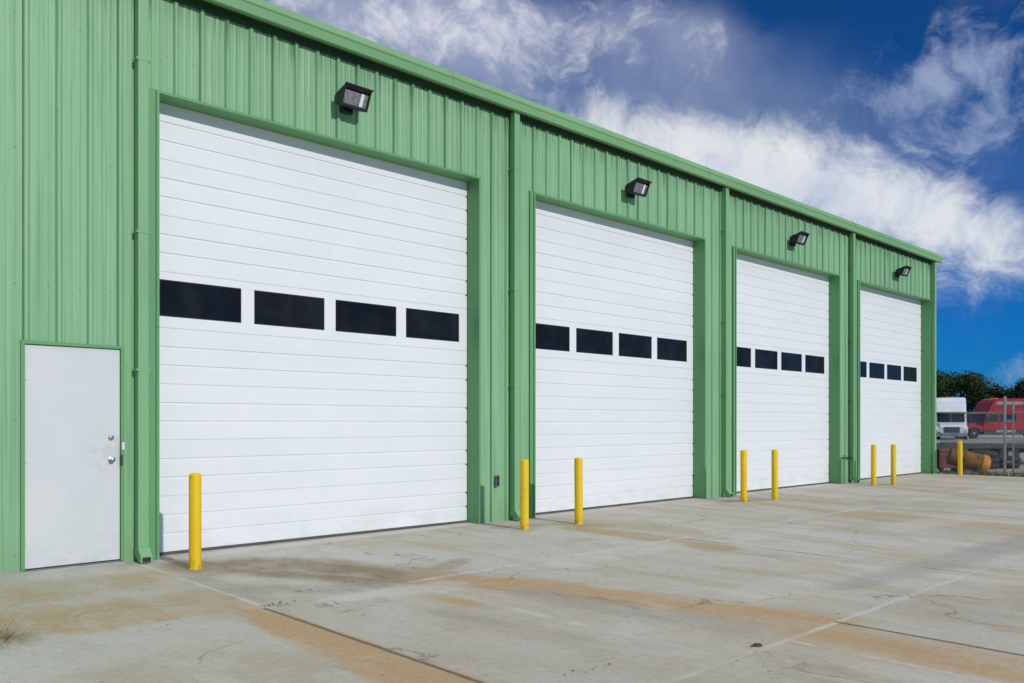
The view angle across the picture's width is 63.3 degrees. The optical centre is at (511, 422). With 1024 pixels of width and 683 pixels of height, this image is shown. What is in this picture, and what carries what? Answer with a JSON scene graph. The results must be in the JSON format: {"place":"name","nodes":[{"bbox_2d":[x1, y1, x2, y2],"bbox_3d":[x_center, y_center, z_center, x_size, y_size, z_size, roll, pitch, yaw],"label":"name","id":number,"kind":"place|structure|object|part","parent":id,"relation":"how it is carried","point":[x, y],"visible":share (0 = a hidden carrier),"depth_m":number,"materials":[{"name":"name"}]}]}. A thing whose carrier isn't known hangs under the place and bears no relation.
{"place":"outdoors","nodes":[
{"label":"outdoors","id":0,"kind":"place"},
{"bbox_2d":[0,473,1023,682],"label":"concrete pavement","id":1,"kind":"structure","parent":0,"point":[638,593],"depth_m":6.60,"materials":[{"name":"grey concrete"}]},
{"bbox_2d":[0,603,52,648],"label":"dry grass tuft","id":2,"kind":"object","parent":1,"relation":"on","point":[2,631],"visible":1,"depth_m":5.48,"materials":[{"name":"plant"}]},
{"bbox_2d":[188,473,201,569],"bbox_3d":[-3.082,0.963,8.073,0.126,0.955,0.126,0,0,-43],"label":"bollard","id":3,"kind":"object","parent":1,"relation":"on","point":[195,521],"visible":0.87,"depth_m":8.03,"materials":[{"name":"yellow metal"}]},
{"bbox_2d":[0,0,942,572],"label":"metal building","id":4,"kind":"structure","parent":1,"relation":"on","point":[260,282],"depth_m":10.63,"materials":[{"name":"green paint"}]},
{"bbox_2d":[23,344,124,572],"bbox_3d":[-4.278,0.340,8.110,0.904,2.160,0.220,0,0,-43],"label":"door","id":5,"kind":"structure","parent":4,"relation":"in","point":[73,459],"depth_m":8.07,"materials":[{"name":"white paint"}]},
{"bbox_2d":[160,103,466,554],"bbox_3d":[-2.254,-1.010,10.345,4.400,4.852,0.043,0,0,-43],"label":"garage door","id":6,"kind":"structure","parent":4,"relation":"in","point":[313,296],"depth_m":10.06,"materials":[{"name":"white metal"}]},
{"bbox_2d":[334,82,373,114],"bbox_3d":[-1.929,-3.911,10.048,0.387,0.252,0.339,0,0,-43],"label":"floodlight","id":7,"kind":"object","parent":4,"relation":"attached to","point":[349,97],"visible":1,"depth_m":9.99,"materials":[{"name":"black paint"}]},
{"bbox_2d":[495,475,498,486],"bbox_3d":[-0.209,0.830,11.887,0.067,0.160,0.032,0,0,-43],"label":"outlet box","id":8,"kind":"object","parent":4,"relation":"attached to","point":[496,480],"visible":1,"depth_m":11.87,"materials":[{"name":"metal"}]},
{"bbox_2d":[536,201,692,514],"bbox_3d":[1.790,-1.010,14.180,4.473,4.852,0.043,0,0,-43],"label":"garage door","id":9,"kind":"structure","parent":4,"relation":"in","point":[614,300],"depth_m":14.06,"materials":[{"name":"white metal"}]},
{"bbox_2d":[625,177,651,198],"bbox_3d":[2.090,-3.911,13.860,0.387,0.252,0.339,0,0,-43],"label":"floodlight","id":10,"kind":"object","parent":4,"relation":"attached to","point":[637,186],"visible":1,"depth_m":13.79,"materials":[{"name":"black paint"}]},
{"bbox_2d":[737,253,828,492],"bbox_3d":[5.830,-1.010,18.013,4.440,4.852,0.043,0,0,-43],"label":"garage door","id":11,"kind":"structure","parent":4,"relation":"in","point":[783,311],"depth_m":18.03,"materials":[{"name":"white metal"}]},
{"bbox_2d":[789,231,809,246],"bbox_3d":[6.102,-3.911,17.666,0.387,0.252,0.339,0,0,-43],"label":"floodlight","id":12,"kind":"object","parent":4,"relation":"attached to","point":[800,237],"visible":1,"depth_m":17.59,"materials":[{"name":"black paint"}]},
{"bbox_2d":[841,455,852,483],"bbox_3d":[7.865,1.086,19.498,0.326,0.669,0.170,0,0,-43],"label":"wall tap","id":13,"kind":"object","parent":4,"relation":"attached to","point":[844,458],"depth_m":19.46,"materials":[{"name":"metal"}]},
{"bbox_2d":[860,285,920,479],"bbox_3d":[9.879,-1.010,21.854,4.493,4.852,0.043,0,0,-43],"label":"garage door","id":14,"kind":"structure","parent":4,"relation":"in","point":[890,324],"depth_m":21.91,"materials":[{"name":"white metal"}]},
{"bbox_2d":[895,265,912,277],"bbox_3d":[10.107,-3.911,21.465,0.387,0.252,0.339,0,0,-43],"label":"floodlight","id":15,"kind":"object","parent":4,"relation":"attached to","point":[904,270],"visible":1,"depth_m":21.40,"materials":[{"name":"black paint"}]},
{"bbox_2d":[520,459,528,529],"bbox_3d":[0.166,0.963,11.071,0.126,0.955,0.126,0,0,-28],"label":"bollard","id":16,"kind":"object","parent":1,"relation":"on","point":[524,494],"visible":0.9,"depth_m":11.02,"materials":[{"name":"yellow metal"}]},
{"bbox_2d":[574,457,582,524],"bbox_3d":[0.936,0.963,11.669,0.126,0.955,0.126,0,0,-12],"label":"bollard","id":17,"kind":"object","parent":1,"relation":"on","point":[578,478],"visible":0.89,"depth_m":11.62,"materials":[{"name":"yellow metal"}]},
{"bbox_2d":[740,450,746,501],"bbox_3d":[4.170,0.963,14.939,0.126,0.955,0.126,0,0,3],"label":"bollard","id":18,"kind":"object","parent":1,"relation":"on","point":[743,475],"visible":0.93,"depth_m":14.89,"materials":[{"name":"yellow metal"}]},
{"bbox_2d":[771,449,777,499],"bbox_3d":[4.847,0.963,15.308,0.126,0.955,0.126,0,0,19],"label":"bollard","id":19,"kind":"object","parent":1,"relation":"on","point":[774,463],"visible":0.94,"depth_m":15.26,"materials":[{"name":"yellow metal"}]},
{"bbox_2d":[870,444,875,485],"bbox_3d":[8.181,0.963,18.782,0.126,0.955,0.126,0,0,34],"label":"bollard","id":20,"kind":"object","parent":1,"relation":"on","point":[873,464],"visible":0.92,"depth_m":18.73,"materials":[{"name":"yellow metal"}]},
{"bbox_2d":[890,444,895,484],"bbox_3d":[8.737,0.963,19.010,0.126,0.955,0.126,0,0,-40],"label":"bollard","id":21,"kind":"object","parent":1,"relation":"on","point":[893,464],"visible":0.91,"depth_m":18.96,"materials":[{"name":"yellow metal"}]},
{"bbox_2d":[958,441,962,474],"bbox_3d":[12.250,0.963,22.685,0.126,0.955,0.126,0,0,-25],"label":"bollard","id":22,"kind":"object","parent":1,"relation":"on","point":[960,457],"visible":0.91,"depth_m":22.64,"materials":[{"name":"yellow metal"}]},
{"bbox_2d":[264,0,1023,410],"label":"sky","id":23,"kind":"structure","parent":0,"point":[903,120],"materials":[{"name":"blue"}]},
{"bbox_2d":[750,643,761,646],"bbox_3d":[1.551,1.413,5.273,0.091,0.011,0.059,0,0,-43],"label":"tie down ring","id":24,"kind":"object","parent":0,"point":[757,644],"visible":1,"depth_m":5.27,"materials":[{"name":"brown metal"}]},
{"bbox_2d":[936,448,967,471],"bbox_3d":[13.198,1.130,25.194,0.960,0.700,0.640,0,0,-8],"label":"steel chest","id":25,"kind":"object","parent":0,"point":[941,463],"visible":0.32,"depth_m":24.86,"materials":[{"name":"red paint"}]},
{"bbox_2d":[934,434,1023,476],"bbox_3d":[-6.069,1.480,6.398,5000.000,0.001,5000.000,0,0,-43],"label":"ground","id":26,"kind":"structure","parent":0,"point":[992,436],"depth_m":74.45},
{"bbox_2d":[936,397,971,439],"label":"semi truck","id":27,"kind":"object","parent":26,"relation":"on","point":[952,404],"visible":0.8,"depth_m":74.08,"materials":[{"name":"white paint"}]},
{"bbox_2d":[936,366,980,411],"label":"broadleaf tree","id":28,"kind":"object","parent":26,"relation":"on","point":[943,380],"visible":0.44,"depth_m":108.08,"materials":[{"name":"green plant"}]},
{"bbox_2d":[938,370,992,415],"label":"broadleaf tree","id":29,"kind":"object","parent":26,"relation":"on","point":[975,394],"visible":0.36,"depth_m":108.72,"materials":[{"name":"green plant"}]},
{"bbox_2d":[946,448,990,473],"bbox_3d":[12.995,1.086,23.630,1.118,0.761,0.570,0,0,19],"label":"traffic drum","id":30,"kind":"object","parent":26,"relation":"on","point":[954,453],"visible":0.57,"depth_m":23.41,"materials":[{"name":"orange paint"}]},
{"bbox_2d":[940,396,1006,475],"bbox_3d":[12.693,0.380,22.873,0.088,2.200,1.680,0,0,-43],"label":"chain link fence","id":31,"kind":"object","parent":26,"relation":"on","point":[1004,443],"visible":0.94,"depth_m":22.67,"materials":[{"name":"metal"}]},
{"bbox_2d":[1006,401,1023,475],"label":"chain link gate","id":32,"kind":"structure","parent":31,"relation":"attached to","point":[1013,442],"depth_m":22.13,"materials":[{"name":"metal"}]},
{"bbox_2d":[936,439,1023,456],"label":"flatbed trailer","id":33,"kind":"object","parent":26,"relation":"on","point":[990,447],"visible":0.2,"depth_m":28.81,"materials":[{"name":"metal"}]},
{"bbox_2d":[939,467,1023,476],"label":"weeds","id":34,"kind":"object","parent":26,"relation":"on","point":[986,473],"visible":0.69,"depth_m":22.83,"materials":[{"name":"green plant"}]},
{"bbox_2d":[989,463,999,468],"bbox_3d":[15.325,1.380,27.000,0.940,0.208,0.940,0,0,-43],"label":"tyre","id":35,"kind":"object","parent":26,"relation":"on","point":[995,464],"visible":0.15,"depth_m":26.59,"materials":[{"name":"rubber"}]},
{"bbox_2d":[991,457,999,462],"bbox_3d":[15.345,1.200,27.020,0.940,0.208,0.940,0,0,-43],"label":"tyre","id":36,"kind":"object","parent":35,"relation":"on","point":[995,459],"visible":0.17,"depth_m":26.61,"materials":[{"name":"rubber"}]},
{"bbox_2d":[967,398,1023,438],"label":"semi truck","id":37,"kind":"object","parent":26,"relation":"on","point":[991,405],"visible":0.59,"depth_m":78.27,"materials":[{"name":"red paint"}]},
{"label":"door","id":38,"kind":"part","parent":37,"relation":"part of","materials":[{"name":"red paint"}]},
{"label":"sleeper window","id":39,"kind":"part","parent":37,"relation":"part of","materials":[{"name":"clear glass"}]},
{"bbox_2d":[983,379,1023,398],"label":"broadleaf tree","id":40,"kind":"object","parent":26,"relation":"on","point":[1000,392],"visible":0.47,"depth_m":111.09,"materials":[{"name":"green plant"}]},
{"bbox_2d":[998,462,1019,468],"bbox_3d":[16.175,1.380,27.300,0.940,0.208,0.940,0,0,-43],"label":"tyre","id":41,"kind":"object","parent":26,"relation":"on","point":[1009,465],"visible":0.36,"depth_m":26.89,"materials":[{"name":"rubber"}]},
{"bbox_2d":[998,456,1021,462],"bbox_3d":[16.205,1.200,27.280,0.940,0.208,0.940,0,0,-43],"label":"tyre","id":42,"kind":"object","parent":41,"relation":"on","point":[1009,458],"visible":0.43,"depth_m":26.90,"materials":[{"name":"rubber"}]},
{"bbox_2d":[969,451,998,457],"bbox_3d":[15.305,1.020,27.000,0.940,0.208,0.940,0,0,-43],"label":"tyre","id":43,"kind":"object","parent":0,"point":[992,454],"visible":0.44,"depth_m":26.62,"materials":[{"name":"rubber"}]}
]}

